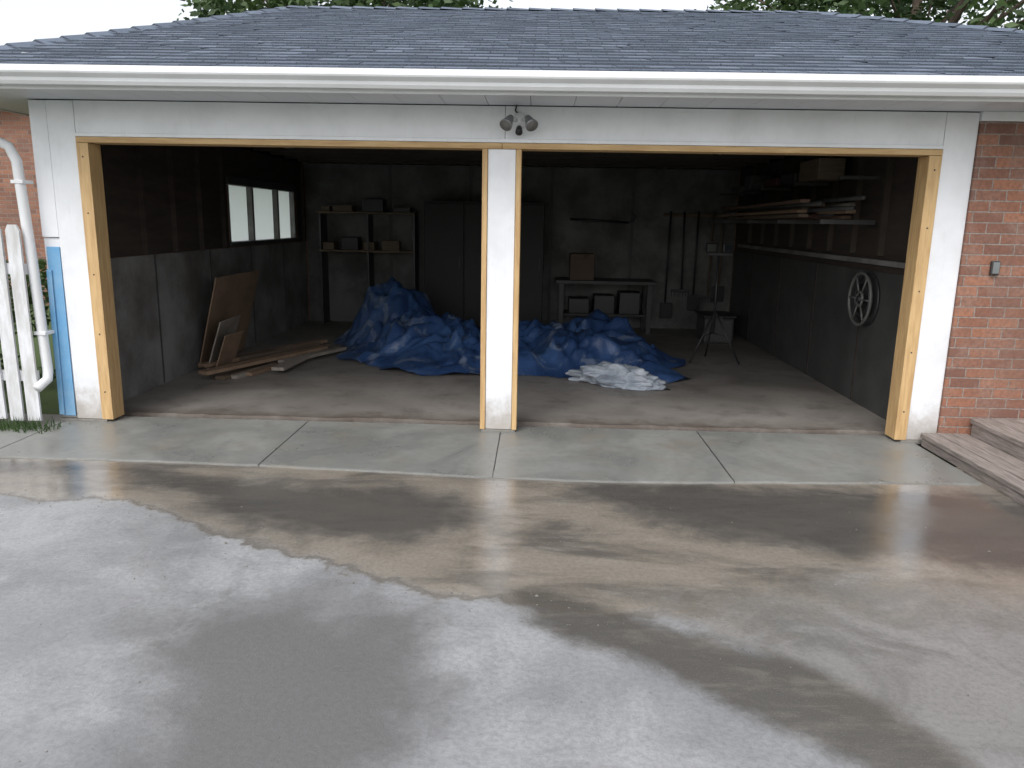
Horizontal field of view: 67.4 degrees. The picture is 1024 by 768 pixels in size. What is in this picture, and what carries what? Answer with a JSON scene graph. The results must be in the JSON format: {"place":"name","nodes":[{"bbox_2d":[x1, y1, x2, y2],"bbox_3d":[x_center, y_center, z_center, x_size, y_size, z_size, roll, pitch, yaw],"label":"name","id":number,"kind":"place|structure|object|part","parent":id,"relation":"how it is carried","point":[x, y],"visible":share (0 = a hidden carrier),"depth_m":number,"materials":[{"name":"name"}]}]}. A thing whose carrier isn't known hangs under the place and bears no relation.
{"place":"outdoors","nodes":[
{"label":"outdoors","id":0,"kind":"place"},
{"bbox_2d":[0,110,48,304],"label":"walls","id":1,"kind":"structure","parent":0,"point":[15,129],"depth_m":13.55,"materials":[{"name":"red brick"}]},
{"bbox_2d":[0,305,956,466],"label":"ground","id":2,"kind":"structure","parent":0,"point":[49,401],"depth_m":7.32,"materials":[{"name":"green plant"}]},
{"bbox_2d":[0,224,42,420],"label":"picket fence","id":3,"kind":"object","parent":2,"relation":"on","point":[12,375],"visible":0.94,"depth_m":5.71,"materials":[{"name":"paint"}]},
{"bbox_2d":[0,258,56,397],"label":"shrub","id":4,"kind":"object","parent":2,"relation":"on","point":[42,263],"visible":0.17,"depth_m":7.00,"materials":[{"name":"green plant"}]},
{"bbox_2d":[176,0,512,20],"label":"maple tree","id":5,"kind":"object","parent":2,"relation":"on","point":[216,7],"visible":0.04,"depth_m":15.71,"materials":[{"name":"green plant"}]},
{"bbox_2d":[0,413,981,485],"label":"concrete apron","id":6,"kind":"object","parent":2,"relation":"on","point":[600,455],"visible":0.84,"depth_m":5.40,"materials":[{"name":"concrete"}]},
{"bbox_2d":[0,415,61,433],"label":"weeds","id":7,"kind":"object","parent":6,"relation":"on","point":[18,424],"visible":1,"depth_m":5.74,"materials":[{"name":"green plant"}]},
{"bbox_2d":[0,5,1023,443],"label":"house with garage","id":8,"kind":"structure","parent":2,"relation":"on","point":[174,177],"depth_m":6.20,"materials":[{"name":"white paint"}]},
{"bbox_2d":[46,247,76,415],"bbox_3d":[-3.453,-0.389,5.866,0.126,1.300,0.027,1,12,2],"label":"blue foam board","id":9,"kind":"object","parent":8,"relation":"attached to","point":[62,353],"visible":1,"depth_m":5.86,"materials":[{"name":"blue plastic"}]},
{"bbox_2d":[199,270,258,368],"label":"leaning plywood sheets","id":10,"kind":"object","parent":8,"relation":"on","point":[229,315],"visible":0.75,"depth_m":8.21,"materials":[{"name":"brown wood"}]},
{"bbox_2d":[228,185,290,241],"bbox_3d":[-3.297,-2.226,10.073,0.005,0.670,2.440,1,12,2],"label":"window pane","id":11,"kind":"structure","parent":8,"relation":"in","point":[263,207],"depth_m":10.01,"materials":[{"name":"white glass"}]},
{"bbox_2d":[198,339,346,379],"bbox_3d":[-2.512,-0.270,8.423,0.805,0.115,2.178,7,13,26],"label":"lumber stack","id":12,"kind":"object","parent":8,"relation":"on","point":[283,358],"visible":0.98,"depth_m":8.24,"materials":[{"name":"brown solid wood lumber"}]},
{"bbox_2d":[283,147,400,151],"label":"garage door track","id":13,"kind":"structure","parent":8,"relation":"attached to","point":[399,150],"depth_m":8.45,"materials":[{"name":"metal"}]},
{"bbox_2d":[317,199,418,323],"bbox_3d":[-2.164,-1.849,11.639,1.450,1.860,0.380,1,12,2],"label":"wall shelf","id":14,"kind":"object","parent":8,"relation":"on","point":[370,207],"depth_m":11.46,"materials":[{"name":"wood"}]},
{"bbox_2d":[424,201,544,326],"bbox_3d":[-0.405,-1.784,11.459,1.740,1.810,0.620,1,12,2],"label":"storage cabinet","id":15,"kind":"object","parent":8,"relation":"in","point":[452,252],"visible":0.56,"depth_m":11.16,"materials":[{"name":"metal"}]},
{"bbox_3d":[-0.991,-1.751,11.206,0.565,1.730,0.023,1,12,2],"label":"door","id":16,"kind":"part","parent":15,"relation":"part of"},
{"bbox_3d":[-0.411,-1.737,11.190,0.565,1.730,0.023,1,12,2],"label":"door","id":17,"kind":"part","parent":15,"relation":"part of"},
{"bbox_3d":[0.168,-1.723,11.173,0.565,1.730,0.023,1,12,2],"label":"door","id":18,"kind":"part","parent":15,"relation":"part of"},
{"bbox_2d":[334,277,689,382],"bbox_3d":[-0.161,-0.764,9.201,4.789,0.831,3.550,1,12,2],"label":"blue tarp pile","id":19,"kind":"object","parent":8,"relation":"on","point":[396,324],"visible":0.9,"depth_m":8.69,"materials":[{"name":"blue plastic"}]},
{"bbox_2d":[499,105,537,135],"bbox_3d":[0.050,-1.842,5.344,0.268,0.211,0.187,1,12,2],"label":"garage floodlight","id":20,"kind":"object","parent":8,"relation":"attached to","point":[518,121],"visible":1,"depth_m":5.32,"materials":[{"name":"white metal"}]},
{"bbox_2d":[570,213,635,223],"bbox_3d":[1.369,-2.499,11.551,0.986,0.173,0.066,1,12,2],"label":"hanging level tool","id":21,"kind":"object","parent":8,"relation":"attached to","point":[598,220],"visible":1,"depth_m":11.55,"materials":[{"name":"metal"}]},
{"bbox_2d":[555,253,656,333],"bbox_3d":[1.371,-1.366,11.441,1.450,1.138,0.670,1,12,2],"label":"workbench","id":22,"kind":"object","parent":8,"relation":"on","point":[581,268],"visible":0.9,"depth_m":11.27,"materials":[{"name":"wood"}]},
{"bbox_2d":[565,361,670,390],"bbox_3d":[1.059,-0.110,7.680,1.069,0.226,0.482,4,12,15],"label":"plastic bag","id":23,"kind":"object","parent":8,"relation":"on","point":[614,375],"visible":1,"depth_m":7.54,"materials":[{"name":"white plastic"}]},
{"bbox_2d":[659,211,727,317],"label":"hanging garden tools","id":24,"kind":"object","parent":8,"relation":"hanging from","point":[693,301],"visible":0.91,"depth_m":11.63,"materials":[{"name":"wood"}]},
{"bbox_2d":[689,243,739,364],"bbox_3d":[2.366,-0.954,9.006,0.591,1.375,0.515,1,12,2],"label":"work light tripod","id":25,"kind":"object","parent":8,"relation":"on","point":[726,250],"visible":1,"depth_m":8.89,"materials":[{"name":"metal"}]},
{"bbox_2d":[695,311,736,343],"bbox_3d":[2.810,-0.789,10.648,0.440,0.386,0.605,1,12,2],"label":"storage tote","id":26,"kind":"object","parent":8,"relation":"on","point":[726,318],"visible":0.83,"depth_m":10.41,"materials":[{"name":"plastic"}]},
{"bbox_2d":[709,158,880,224],"bbox_3d":[2.987,-2.119,8.658,0.526,0.611,4.672,1,12,2],"label":"storage rack","id":27,"kind":"object","parent":8,"relation":"attached to","point":[817,172],"visible":1,"depth_m":7.64,"materials":[{"name":"wood"}]},
{"bbox_2d":[848,271,879,325],"bbox_3d":[3.139,-0.760,6.871,0.098,0.488,0.488,1,12,2],"label":"hose reel","id":28,"kind":"object","parent":8,"relation":"attached to","point":[862,298],"visible":1,"depth_m":6.82,"materials":[{"name":"plastic"}]},
{"bbox_2d":[694,0,1023,29],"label":"maple tree","id":29,"kind":"object","parent":2,"relation":"on","point":[915,9],"visible":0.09,"depth_m":15.63,"materials":[{"name":"green plant"}]},
{"bbox_2d":[0,458,1023,767],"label":"driveway","id":30,"kind":"structure","parent":0,"point":[208,652],"depth_m":3.13,"materials":[{"name":"grey concrete"}]},
{"bbox_2d":[920,419,1023,505],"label":"wooden steps","id":31,"kind":"structure","parent":30,"relation":"on","point":[989,452],"depth_m":5.28,"materials":[{"name":"brown wood"}]},
{"bbox_2d":[0,0,1023,52],"label":"sky","id":32,"kind":"structure","parent":0,"point":[20,20],"materials":[{"name":"white"}]}
]}

